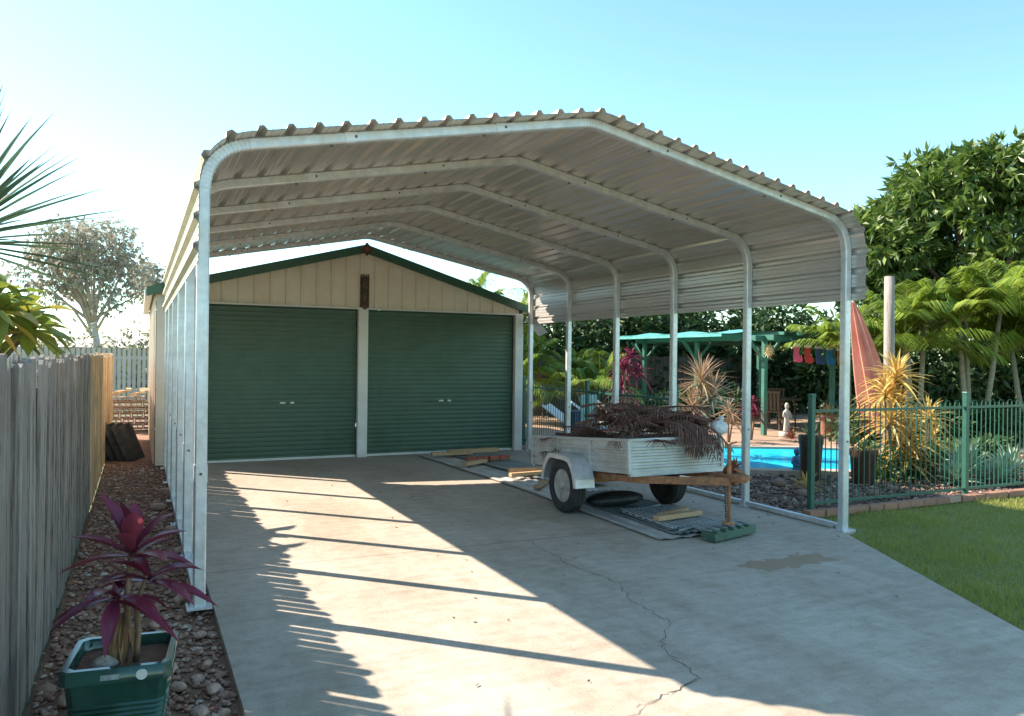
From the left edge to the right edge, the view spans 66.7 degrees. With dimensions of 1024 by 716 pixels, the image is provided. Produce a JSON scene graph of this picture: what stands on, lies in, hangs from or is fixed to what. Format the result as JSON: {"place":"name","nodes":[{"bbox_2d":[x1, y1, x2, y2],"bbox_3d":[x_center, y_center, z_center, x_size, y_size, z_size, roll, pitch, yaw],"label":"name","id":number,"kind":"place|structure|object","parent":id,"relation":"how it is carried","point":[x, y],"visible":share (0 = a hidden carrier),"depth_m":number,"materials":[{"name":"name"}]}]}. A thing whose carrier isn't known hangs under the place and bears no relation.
{"place":"outdoors","nodes":[
{"label":"outdoors","id":0,"kind":"place"},
{"bbox_2d":[27,416,242,715],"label":"gravel path","id":1,"kind":"structure","parent":0,"point":[142,435],"depth_m":5.21,"materials":[{"name":"gravel"}]},
{"bbox_2d":[57,692,66,707],"bbox_3d":[-2.192,1.682,3.837,0.080,0.067,0.117,1,0,9],"label":"garden rock","id":2,"kind":"object","parent":1,"relation":"on","point":[61,701],"visible":0.42,"depth_m":3.79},
{"bbox_2d":[105,422,124,461],"bbox_3d":[-6.339,1.379,12.599,0.044,0.620,0.300,-10,12,47],"label":"roof tile","id":3,"kind":"object","parent":1,"relation":"on","point":[109,433],"visible":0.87,"depth_m":12.53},
{"bbox_2d":[58,630,178,715],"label":"plant pot","id":4,"kind":"object","parent":1,"relation":"on","point":[140,687],"visible":0.99,"depth_m":3.25,"materials":[{"name":"plastic"}]},
{"bbox_2d":[89,655,119,667],"bbox_3d":[-1.740,1.297,3.321,0.117,0.056,0.079,1,0,-26],"label":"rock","id":5,"kind":"object","parent":4,"relation":"on","point":[106,661],"visible":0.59,"depth_m":3.30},
{"bbox_2d":[49,493,217,665],"bbox_3d":[-1.662,0.978,3.394,0.635,0.748,0.566,1,0,-38],"label":"cordyline plant","id":6,"kind":"object","parent":4,"relation":"in","point":[119,634],"visible":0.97,"depth_m":3.39,"materials":[{"name":"purple plant"}]},
{"bbox_2d":[112,422,144,461],"bbox_3d":[-6.210,1.379,12.596,0.045,0.620,0.300,-10,11,47],"label":"roof tile","id":7,"kind":"object","parent":1,"relation":"on","point":[128,442],"visible":0.88,"depth_m":12.59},
{"bbox_2d":[113,396,147,429],"bbox_3d":[-8.701,1.236,17.571,1.245,0.733,0.418,1,0,-26],"label":"brick stack","id":8,"kind":"object","parent":1,"relation":"on","point":[128,412],"visible":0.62,"depth_m":17.49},
{"bbox_2d":[113,388,155,395],"bbox_3d":[-8.626,0.759,17.494,1.121,0.150,0.608,1,0,-26],"label":"timber offcut","id":9,"kind":"object","parent":8,"relation":"on","point":[143,390],"visible":0.82,"depth_m":17.45,"materials":[{"name":"brown wood"}]},
{"bbox_2d":[149,503,166,510],"bbox_3d":[-3.937,1.655,8.653,0.180,0.091,0.134,1,0,-8],"label":"garden rock","id":10,"kind":"object","parent":1,"relation":"on","point":[158,506],"visible":1,"depth_m":8.61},
{"bbox_2d":[170,681,186,691],"bbox_3d":[-1.721,1.694,4.008,0.091,0.050,0.070,1,0,-1],"label":"garden rock","id":11,"kind":"object","parent":1,"relation":"on","point":[179,686],"visible":0.92,"depth_m":3.99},
{"bbox_2d":[192,674,204,682],"bbox_3d":[-1.659,1.698,4.114,0.061,0.042,0.073,1,0,16],"label":"garden rock","id":12,"kind":"object","parent":1,"relation":"on","point":[200,678],"visible":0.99,"depth_m":4.10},
{"bbox_2d":[190,705,208,715],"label":"garden rock","id":13,"kind":"object","parent":1,"relation":"on","point":[200,710],"visible":1,"depth_m":3.70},
{"bbox_2d":[193,631,206,638],"bbox_3d":[-1.908,1.692,4.754,0.070,0.044,0.086,1,0,33],"label":"garden rock","id":14,"kind":"object","parent":1,"relation":"on","point":[199,634],"visible":1,"depth_m":4.73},
{"bbox_2d":[205,683,220,695],"bbox_3d":[-1.531,1.696,3.983,0.076,0.055,0.099,1,0,-10],"label":"garden rock","id":15,"kind":"object","parent":1,"relation":"on","point":[211,689],"visible":1,"depth_m":3.96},
{"bbox_2d":[0,0,1023,364],"label":"sky","id":16,"kind":"structure","parent":0,"point":[815,96],"materials":[{"name":"blue"}]},
{"bbox_2d":[22,373,1019,715],"bbox_3d":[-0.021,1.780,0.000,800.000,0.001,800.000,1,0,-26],"label":"ground","id":17,"kind":"structure","parent":0,"point":[42,657],"depth_m":7.04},
{"bbox_2d":[0,275,75,357],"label":"frangipani shrub","id":18,"kind":"object","parent":17,"relation":"on","point":[26,315],"visible":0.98,"depth_m":8.02,"materials":[{"name":"green plant"}]},
{"bbox_2d":[0,352,112,715],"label":"paling fence","id":19,"kind":"object","parent":17,"relation":"on","point":[52,441],"visible":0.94,"depth_m":4.27,"materials":[{"name":"wood"}]},
{"bbox_2d":[0,84,125,291],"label":"yucca plant","id":20,"kind":"object","parent":17,"relation":"on","point":[6,196],"visible":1,"depth_m":4.24,"materials":[{"name":"green plant"}]},
{"bbox_2d":[3,335,148,384],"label":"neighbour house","id":21,"kind":"structure","parent":17,"relation":"on","point":[104,339],"depth_m":42.46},
{"bbox_2d":[4,317,148,399],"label":"neighbour shrubs","id":22,"kind":"object","parent":17,"relation":"on","point":[41,344],"visible":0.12,"depth_m":29.92,"materials":[{"name":"green plant"}]},
{"bbox_2d":[7,346,148,403],"bbox_3d":[-15.011,0.574,24.999,12.650,1.879,0.075,1,0,-26],"label":"picket fence","id":23,"kind":"object","parent":17,"relation":"on","point":[134,358],"visible":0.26,"depth_m":25.95,"materials":[{"name":"wood"}]},
{"bbox_2d":[0,212,156,347],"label":"gum tree","id":24,"kind":"object","parent":17,"relation":"on","point":[118,264],"visible":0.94,"depth_m":33.48,"materials":[{"name":"green plant"}]},
{"bbox_2d":[105,422,116,461],"bbox_3d":[-6.468,1.379,12.602,0.044,0.620,0.300,-10,13,47],"label":"roof tile","id":25,"kind":"object","parent":17,"relation":"on","point":[110,453],"visible":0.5,"depth_m":12.55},
{"bbox_2d":[119,260,165,340],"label":"gum tree","id":26,"kind":"object","parent":17,"relation":"on","point":[158,280],"visible":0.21,"depth_m":40.01,"materials":[{"name":"green plant"}]},
{"bbox_2d":[500,292,805,416],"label":"background shrubs","id":27,"kind":"object","parent":17,"relation":"on","point":[595,334],"visible":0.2,"depth_m":24.82,"materials":[{"name":"green plant"}]},
{"bbox_2d":[717,297,1023,416],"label":"background shrubs","id":28,"kind":"object","parent":17,"relation":"on","point":[807,378],"visible":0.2,"depth_m":25.29,"materials":[{"name":"green plant"}]},
{"bbox_2d":[826,124,1023,404],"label":"mango tree","id":29,"kind":"object","parent":17,"relation":"on","point":[912,219],"visible":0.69,"depth_m":24.57,"materials":[{"name":"green plant"}]},
{"bbox_2d":[43,455,1019,715],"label":"leaf litter","id":30,"kind":"object","parent":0,"point":[395,527],"visible":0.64,"depth_m":6.03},
{"bbox_2d":[193,449,1023,715],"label":"driveway","id":31,"kind":"structure","parent":0,"point":[360,609],"depth_m":5.24,"materials":[{"name":"concrete"}]},
{"bbox_2d":[143,245,527,465],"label":"garage","id":32,"kind":"structure","parent":31,"relation":"on","point":[309,357],"depth_m":13.10,"materials":[{"name":"beige metal"}]},
{"bbox_2d":[207,304,356,462],"bbox_3d":[-3.701,0.410,12.640,2.360,2.488,0.068,1,0,-26],"label":"roller door","id":33,"kind":"structure","parent":32,"relation":"in","point":[282,380],"depth_m":12.63,"materials":[{"name":"green metal"}]},
{"bbox_2d":[360,274,368,309],"bbox_3d":[-2.482,-1.112,13.118,0.150,0.605,0.055,1,0,-26],"label":"carved plaque","id":34,"kind":"object","parent":32,"relation":"attached to","point":[364,293],"visible":1,"depth_m":13.10,"materials":[{"name":"brown wood"}]},
{"bbox_2d":[360,242,373,255],"bbox_3d":[-2.433,-1.829,13.057,0.224,0.224,0.050,1,0,-26],"label":"gable ornament","id":35,"kind":"object","parent":32,"relation":"attached to","point":[366,248],"visible":1,"depth_m":13.04,"materials":[{"name":"brown wood"}]},
{"bbox_2d":[367,310,512,455],"bbox_3d":[-1.235,0.439,13.822,2.750,2.488,0.068,1,0,-26],"label":"roller door","id":36,"kind":"structure","parent":32,"relation":"in","point":[438,382],"depth_m":13.80,"materials":[{"name":"green metal"}]},
{"bbox_2d":[420,454,548,486],"bbox_3d":[-0.424,1.676,11.893,0.750,0.016,3.600,1,0,-28],"label":"steel sheet","id":37,"kind":"object","parent":31,"relation":"on","point":[495,473],"visible":0.51,"depth_m":11.46,"materials":[{"name":"metal"}]},
{"bbox_2d":[452,453,608,483],"bbox_3d":[0.155,1.658,11.783,0.700,0.016,3.500,1,0,-30],"label":"steel sheet","id":38,"kind":"object","parent":37,"relation":"on","point":[504,464],"visible":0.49,"depth_m":12.17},
{"bbox_2d":[431,451,472,455],"bbox_3d":[-1.008,1.598,13.055,0.700,0.050,0.120,1,0,-20],"label":"timber plank","id":39,"kind":"object","parent":38,"relation":"on","point":[452,453],"visible":1,"depth_m":13.01,"materials":[{"name":"brown wood"}]},
{"bbox_2d":[446,447,498,452],"bbox_3d":[-0.667,1.592,13.384,0.950,0.060,0.140,1,0,-30],"label":"timber plank","id":40,"kind":"object","parent":38,"relation":"on","point":[488,449],"visible":0.86,"depth_m":13.39,"materials":[{"name":"brown wood"}]},
{"bbox_2d":[462,459,486,465],"bbox_3d":[-0.578,1.613,12.041,0.120,0.050,0.500,1,0,34],"label":"timber plank","id":41,"kind":"object","parent":38,"relation":"on","point":[473,462],"visible":1,"depth_m":11.96,"materials":[{"name":"brown wood"}]},
{"bbox_2d":[466,455,509,460],"bbox_3d":[-0.384,1.596,12.411,0.747,0.060,0.111,1,0,-26],"label":"brick row","id":42,"kind":"object","parent":38,"relation":"on","point":[496,457],"visible":0.84,"depth_m":12.39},
{"bbox_2d":[507,467,541,472],"bbox_3d":[0.213,1.613,11.200,0.550,0.070,0.120,1,0,-14],"label":"timber plank","id":43,"kind":"object","parent":38,"relation":"on","point":[516,469],"visible":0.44,"depth_m":11.14,"materials":[{"name":"brown wood"}]},
{"bbox_2d":[509,470,541,476],"bbox_3d":[0.276,1.623,10.953,0.700,0.050,0.080,1,0,-31],"label":"timber plank","id":44,"kind":"object","parent":38,"relation":"on","point":[518,474],"visible":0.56,"depth_m":10.86,"materials":[{"name":"brown wood"}]},
{"bbox_2d":[160,108,867,611],"bbox_3d":[-0.773,-0.185,9.831,6.500,3.751,7.560,1,0,-26],"label":"carport","id":45,"kind":"object","parent":31,"relation":"on","point":[580,214],"visible":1,"depth_m":8.31,"materials":[{"name":"metal"}]},
{"bbox_2d":[518,484,700,539],"bbox_3d":[1.134,1.697,8.953,0.940,0.016,3.250,1,0,-25],"label":"steel sheet","id":46,"kind":"object","parent":31,"relation":"on","point":[621,520],"visible":0.38,"depth_m":8.15,"materials":[{"name":"metal"}]},
{"bbox_2d":[584,489,702,533],"bbox_3d":[1.414,1.679,8.671,0.760,0.016,2.400,1,0,-24],"label":"steel sheet","id":47,"kind":"object","parent":46,"relation":"on","point":[643,502],"visible":0.34,"depth_m":8.68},
{"bbox_2d":[586,490,642,505],"bbox_3d":[1.164,1.581,8.776,0.725,0.167,0.350,1,0,-26],"label":"tyre","id":48,"kind":"object","parent":47,"relation":"on","point":[617,498],"visible":1,"depth_m":8.63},
{"bbox_2d":[617,504,718,530],"bbox_3d":[1.637,1.651,8.113,0.728,0.026,1.183,1,0,-26],"label":"metal grate","id":49,"kind":"object","parent":47,"relation":"on","point":[646,513],"visible":0.77,"depth_m":7.96,"materials":[{"name":"metal"}]},
{"bbox_2d":[658,507,688,514],"bbox_3d":[1.692,1.610,8.139,0.060,0.040,0.500,1,0,44],"label":"timber plank","id":50,"kind":"object","parent":49,"relation":"on","point":[677,510],"visible":0.63,"depth_m":8.15,"materials":[{"name":"brown wood"}]},
{"bbox_2d":[653,509,701,520],"bbox_3d":[1.698,1.605,7.942,0.620,0.050,0.080,1,0,-34],"label":"timber plank","id":51,"kind":"object","parent":49,"relation":"on","point":[677,515],"visible":1,"depth_m":7.90,"materials":[{"name":"brown wood"}]},
{"bbox_2d":[529,540,697,704],"bbox_3d":[0.666,1.705,5.571,0.593,0.001,3.512,1,0,-8],"label":"concrete crack","id":52,"kind":"object","parent":31,"relation":"on","point":[660,640],"visible":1,"depth_m":4.64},
{"bbox_2d":[531,433,749,524],"bbox_3d":[1.419,1.253,8.501,1.596,0.925,3.034,1,0,-26],"label":"box trailer","id":53,"kind":"object","parent":31,"relation":"on","point":[668,474],"visible":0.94,"depth_m":8.16,"materials":[{"name":"metal"}]},
{"bbox_2d":[539,402,733,464],"bbox_3d":[1.215,0.895,8.848,1.504,0.819,2.717,1,0,-26],"label":"frond pile","id":54,"kind":"object","parent":53,"relation":"in","point":[652,419],"visible":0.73,"depth_m":8.13,"materials":[{"name":"plant"}]},
{"bbox_2d":[710,416,727,434],"bbox_3d":[2.188,0.710,8.206,0.194,0.201,0.154,1,0,-26],"label":"plastic bag","id":55,"kind":"object","parent":53,"relation":"on","point":[720,425],"visible":0.95,"depth_m":8.15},
{"bbox_2d":[694,519,755,541],"bbox_3d":[2.051,1.658,7.499,0.660,0.098,0.268,1,0,-40],"label":"block","id":56,"kind":"object","parent":31,"relation":"on","point":[716,531],"visible":0.94,"depth_m":7.38,"materials":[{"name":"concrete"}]},
{"bbox_2d":[522,406,1022,455],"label":"poolside paving","id":57,"kind":"structure","parent":0,"point":[771,437],"depth_m":18.87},
{"bbox_2d":[466,271,526,315],"bbox_3d":[-1.125,-0.399,22.093,3.445,4.222,3.470,1,0,2],"label":"cane palm","id":58,"kind":"object","parent":57,"relation":"on","point":[483,277],"visible":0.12,"depth_m":21.56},
{"bbox_2d":[505,288,547,343],"bbox_3d":[-0.252,-0.222,23.736,3.299,3.892,3.508,1,0,-12],"label":"cane palm","id":59,"kind":"object","parent":57,"relation":"on","point":[541,339],"visible":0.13,"depth_m":23.06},
{"bbox_2d":[523,324,564,417],"bbox_3d":[0.383,0.419,20.722,2.724,2.643,3.028,1,0,-43],"label":"cane palm","id":60,"kind":"object","parent":57,"relation":"on","point":[543,369],"visible":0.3,"depth_m":20.48,"materials":[{"name":"plant"}]},
{"bbox_2d":[563,395,597,432],"bbox_3d":[1.259,1.187,14.236,0.500,1.045,0.425,1,0,-26],"label":"patio chair","id":61,"kind":"object","parent":57,"relation":"on","point":[577,415],"visible":0.3,"depth_m":14.02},
{"bbox_2d":[541,403,624,430],"bbox_3d":[1.565,1.335,15.636,1.876,0.772,0.636,1,0,19],"label":"sun lounger","id":62,"kind":"object","parent":57,"relation":"on","point":[551,411],"visible":0.14,"depth_m":15.81,"materials":[{"name":"white paint"}]},
{"bbox_2d":[539,346,627,401],"bbox_3d":[1.978,0.708,22.793,2.979,2.132,2.759,1,0,2],"label":"cane palm","id":63,"kind":"object","parent":57,"relation":"on","point":[576,356],"visible":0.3,"depth_m":22.42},
{"bbox_2d":[532,348,646,408],"bbox_3d":[2.002,0.731,20.288,3.040,2.072,3.189,1,0,21],"label":"cane palm","id":64,"kind":"object","parent":57,"relation":"on","point":[599,378],"visible":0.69,"depth_m":20.09,"materials":[{"name":"plant"}]},
{"bbox_2d":[522,377,678,444],"bbox_3d":[0.754,1.046,14.251,0.068,1.345,7.268,1,0,-26],"label":"pool fence","id":65,"kind":"object","parent":57,"relation":"on","point":[587,391],"visible":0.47,"depth_m":13.92,"materials":[{"name":"metal"}]},
{"bbox_2d":[602,347,657,413],"bbox_3d":[2.429,0.760,16.090,1.218,1.990,1.090,1,0,-26],"label":"maroon cordyline","id":66,"kind":"object","parent":57,"relation":"on","point":[624,365],"visible":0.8,"depth_m":15.98,"materials":[{"name":"plant"}]},
{"bbox_2d":[533,355,778,415],"bbox_3d":[4.949,0.858,24.887,9.595,1.828,0.020,1,0,-26],"label":"boundary fence","id":67,"kind":"object","parent":57,"relation":"on","point":[665,360],"visible":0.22,"depth_m":24.84,"materials":[{"name":"wood"}]},
{"bbox_2d":[597,383,779,425],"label":"poolside shrubs","id":68,"kind":"object","parent":57,"relation":"on","point":[737,395],"visible":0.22,"depth_m":21.92,"materials":[{"name":"green plant"}]},
{"bbox_2d":[659,350,741,430],"bbox_3d":[3.373,0.788,13.858,1.596,1.951,1.443,1,0,25],"label":"bronze cordyline","id":69,"kind":"object","parent":57,"relation":"on","point":[712,390],"visible":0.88,"depth_m":13.77,"materials":[{"name":"plant"}]},
{"bbox_2d":[714,397,741,441],"bbox_3d":[4.611,1.290,16.427,1.033,0.986,0.905,1,0,-26],"label":"bronze cordyline","id":70,"kind":"object","parent":57,"relation":"on","point":[728,418],"visible":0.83,"depth_m":16.38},
{"bbox_2d":[728,388,741,425],"bbox_3d":[5.984,1.293,20.521,0.490,0.955,0.460,1,0,4],"label":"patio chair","id":71,"kind":"object","parent":57,"relation":"on","point":[731,396],"visible":0.38,"depth_m":20.42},
{"bbox_2d":[736,395,768,439],"bbox_3d":[5.255,1.285,16.918,0.808,1.007,0.871,1,0,-5],"label":"maroon cordyline","id":72,"kind":"object","parent":57,"relation":"on","point":[754,410],"visible":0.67,"depth_m":16.90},
{"bbox_2d":[620,329,901,434],"bbox_3d":[6.585,0.549,20.942,5.610,2.455,5.472,1,0,-26],"label":"pergola","id":73,"kind":"object","parent":57,"relation":"on","point":[759,339],"visible":0.56,"depth_m":19.18,"materials":[{"name":"teal wood"}]},
{"bbox_2d":[790,338,802,362],"bbox_3d":[6.565,-0.180,18.029,0.280,0.573,0.222,1,0,-26],"label":"hanging stocking","id":74,"kind":"object","parent":73,"relation":"hanging from","point":[797,357],"visible":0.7,"depth_m":17.91,"materials":[{"name":"pink fabric"}]},
{"bbox_2d":[801,339,813,363],"bbox_3d":[6.881,-0.156,18.180,0.280,0.573,0.222,1,0,-26],"label":"hanging stocking","id":75,"kind":"object","parent":73,"relation":"hanging from","point":[808,357],"visible":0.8,"depth_m":18.07,"materials":[{"name":"red fabric"}]},
{"bbox_2d":[813,341,824,364],"bbox_3d":[7.196,-0.132,18.331,0.280,0.573,0.222,1,0,-26],"label":"hanging stocking","id":76,"kind":"object","parent":73,"relation":"hanging from","point":[819,359],"visible":0.87,"depth_m":18.22,"materials":[{"name":"blue fabric"}]},
{"bbox_2d":[826,347,835,365],"bbox_3d":[7.511,-0.109,18.483,0.280,0.573,0.222,1,0,-26],"label":"hanging stocking","id":77,"kind":"object","parent":73,"relation":"hanging from","point":[830,360],"visible":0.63,"depth_m":18.37,"materials":[{"name":"blue fabric"}]},
{"bbox_2d":[767,391,783,429],"bbox_3d":[6.513,1.299,19.416,0.460,0.955,0.490,1,0,34],"label":"patio chair","id":78,"kind":"object","parent":57,"relation":"on","point":[778,411],"visible":0.61,"depth_m":19.21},
{"bbox_2d":[768,388,784,423],"bbox_3d":[7.187,1.307,21.105,0.460,0.955,0.490,1,0,14],"label":"patio chair","id":79,"kind":"object","parent":57,"relation":"on","point":[776,389],"visible":0.56,"depth_m":21.28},
{"bbox_2d":[758,397,801,427],"bbox_3d":[6.941,1.412,20.190,1.080,0.741,1.080,1,0,-26],"label":"patio table","id":80,"kind":"object","parent":57,"relation":"on","point":[781,399],"visible":0.75,"depth_m":20.02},
{"bbox_2d":[779,403,794,437],"bbox_3d":[6.228,1.401,17.630,0.278,0.785,0.240,1,0,-26],"label":"garden statue","id":81,"kind":"object","parent":57,"relation":"on","point":[787,415],"visible":0.97,"depth_m":17.58,"materials":[{"name":"stone"}]},
{"bbox_2d":[819,415,836,437],"bbox_3d":[7.212,1.554,17.770,0.371,0.500,0.371,1,0,-26],"label":"garden planter","id":82,"kind":"object","parent":57,"relation":"on","point":[823,424],"visible":0.42,"depth_m":17.64,"materials":[{"name":"ceramic"}]},
{"bbox_2d":[780,304,946,429],"bbox_3d":[7.867,0.315,17.698,3.161,3.024,2.988,1,0,-26],"label":"cane palm","id":83,"kind":"object","parent":57,"relation":"on","point":[829,330],"visible":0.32,"depth_m":17.67,"materials":[{"name":"plant"}]},
{"bbox_2d":[850,300,899,445],"bbox_3d":[7.484,0.313,15.900,1.105,2.961,0.804,1,0,-26],"label":"patio umbrella","id":84,"kind":"object","parent":57,"relation":"on","point":[865,355],"visible":0.55,"depth_m":15.77,"materials":[{"name":"orange fabric"}]},
{"bbox_2d":[824,277,1008,415],"bbox_3d":[8.799,0.035,17.197,3.588,3.593,3.687,1,0,21],"label":"cane palm","id":85,"kind":"object","parent":57,"relation":"on","point":[919,339],"visible":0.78,"depth_m":16.62,"materials":[{"name":"plant"}]},
{"bbox_2d":[823,395,1023,447],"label":"poolside shrubs","id":86,"kind":"object","parent":57,"relation":"on","point":[856,426],"visible":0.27,"depth_m":16.27,"materials":[{"name":"green plant"}]},
{"bbox_2d":[869,261,1023,414],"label":"cane palm","id":87,"kind":"object","parent":57,"relation":"on","point":[998,296],"visible":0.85,"depth_m":16.76,"materials":[{"name":"plant"}]},
{"bbox_2d":[935,294,1023,411],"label":"cane palm","id":88,"kind":"object","parent":57,"relation":"on","point":[1010,335],"visible":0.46,"depth_m":17.14,"materials":[{"name":"plant"}]},
{"bbox_2d":[969,258,1023,338],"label":"cane palm","id":89,"kind":"object","parent":57,"relation":"on","point":[1007,269],"visible":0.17,"depth_m":18.14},
{"bbox_2d":[723,448,877,468],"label":"pool water","id":90,"kind":"structure","parent":0,"point":[770,458],"depth_m":13.49,"materials":[{"name":"liquid"}]},
{"bbox_2d":[718,445,942,476],"bbox_3d":[4.766,1.736,13.383,4.699,0.080,3.500,1,0,1],"label":"pool coping","id":91,"kind":"object","parent":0,"point":[773,471],"visible":0.08,"depth_m":11.75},
{"bbox_2d":[687,456,1023,513],"bbox_3d":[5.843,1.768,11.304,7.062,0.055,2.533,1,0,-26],"label":"garden gravel","id":92,"kind":"structure","parent":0,"point":[783,499],"depth_m":10.28,"materials":[{"name":"gravel"}]},
{"bbox_2d":[772,478,785,486],"bbox_3d":[3.652,1.709,10.631,0.204,0.128,0.152,1,0,-26],"label":"garden rock","id":93,"kind":"object","parent":92,"relation":"on","point":[777,482],"visible":0.94,"depth_m":10.58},
{"bbox_2d":[791,447,799,469],"bbox_3d":[4.318,1.556,11.777,0.252,0.428,0.174,1,0,-26],"label":"garden statue","id":94,"kind":"object","parent":92,"relation":"on","point":[795,461],"visible":0.7,"depth_m":11.73,"materials":[{"name":"blue ceramic"}]},
{"bbox_2d":[781,471,822,490],"bbox_3d":[3.881,1.618,10.341,0.564,0.311,0.496,1,0,19],"label":"agave plant","id":95,"kind":"object","parent":92,"relation":"on","point":[804,478],"visible":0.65,"depth_m":10.35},
{"bbox_2d":[798,434,823,481],"bbox_3d":[4.285,1.440,11.155,0.350,0.660,0.350,1,0,-26],"label":"garden planter","id":96,"kind":"object","parent":92,"relation":"on","point":[803,446],"visible":0.6,"depth_m":11.05,"materials":[{"name":"ceramic"}]},
{"bbox_2d":[849,447,878,485],"bbox_3d":[4.942,1.528,10.938,0.391,0.500,0.391,1,0,-26],"label":"garden planter","id":97,"kind":"object","parent":92,"relation":"on","point":[861,460],"visible":0.82,"depth_m":10.80,"materials":[{"name":"plastic"}]},
{"bbox_2d":[851,438,876,454],"bbox_3d":[4.935,1.244,10.934,0.474,0.273,0.425,1,0,-26],"label":"agave plant","id":98,"kind":"object","parent":97,"relation":"in","point":[862,446],"visible":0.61,"depth_m":10.91,"materials":[{"name":"green plant"}]},
{"bbox_2d":[883,276,894,463],"bbox_3d":[5.710,0.277,11.776,0.183,3.021,0.170,1,0,-26],"label":"timber pole","id":99,"kind":"object","parent":92,"relation":"on","point":[889,311],"visible":0.42,"depth_m":11.71,"materials":[{"name":"wood"}]},
{"bbox_2d":[849,347,948,483],"bbox_3d":[5.644,0.902,11.338,1.408,2.117,1.508,1,0,31],"label":"dracaena plant","id":100,"kind":"object","parent":92,"relation":"on","point":[896,367],"visible":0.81,"depth_m":11.26,"materials":[{"name":"plant"}]},
{"bbox_2d":[803,488,1023,516],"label":"brick edging","id":101,"kind":"object","parent":92,"relation":"on","point":[864,508],"visible":0.93,"depth_m":9.29,"materials":[{"name":"brick"}]},
{"bbox_2d":[807,392,1023,509],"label":"pool fence","id":102,"kind":"object","parent":92,"relation":"on","point":[965,407],"visible":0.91,"depth_m":9.56,"materials":[{"name":"metal"}]},
{"bbox_2d":[910,396,957,459],"bbox_3d":[6.407,1.179,11.872,1.117,1.252,1.040,1,0,-26],"label":"dracaena plant","id":103,"kind":"object","parent":92,"relation":"on","point":[932,422],"visible":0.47,"depth_m":11.78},
{"bbox_2d":[870,432,1021,484],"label":"garden shrubs","id":104,"kind":"object","parent":92,"relation":"on","point":[882,476],"visible":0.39,"depth_m":11.39,"materials":[{"name":"green plant"}]},
{"bbox_2d":[927,445,986,484],"bbox_3d":[6.386,1.532,11.140,0.909,0.579,0.886,1,0,-26],"label":"agave plant","id":105,"kind":"object","parent":92,"relation":"on","point":[956,456],"visible":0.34,"depth_m":11.11,"materials":[{"name":"green plant"}]},
{"bbox_2d":[933,458,982,484],"bbox_3d":[6.216,1.600,10.835,0.614,0.419,0.662,1,0,-26],"label":"agave plant","id":106,"kind":"object","parent":92,"relation":"on","point":[956,471],"visible":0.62,"depth_m":10.82,"materials":[{"name":"green plant"}]},
{"bbox_2d":[934,436,1008,476],"bbox_3d":[6.750,1.519,11.582,1.096,0.681,0.914,1,0,10],"label":"agave plant","id":107,"kind":"object","parent":92,"relation":"on","point":[974,463],"visible":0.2,"depth_m":11.46,"materials":[{"name":"green plant"}]},
{"bbox_2d":[974,451,1022,481],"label":"agave plant","id":108,"kind":"object","parent":92,"relation":"on","point":[1000,469],"visible":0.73,"depth_m":10.98,"materials":[{"name":"green plant"}]},
{"bbox_2d":[975,444,1022,476],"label":"agave plant","id":109,"kind":"object","parent":92,"relation":"on","point":[1009,459],"visible":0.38,"depth_m":11.48,"materials":[{"name":"green plant"}]},
{"bbox_2d":[986,443,1022,471],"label":"agave plant","id":110,"kind":"object","parent":92,"relation":"on","point":[1017,453],"visible":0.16,"depth_m":11.97,"materials":[{"name":"green plant"}]},
{"bbox_2d":[818,494,1023,630],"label":"lawn","id":111,"kind":"structure","parent":0,"point":[963,541],"depth_m":7.51,"materials":[{"name":"plant"}]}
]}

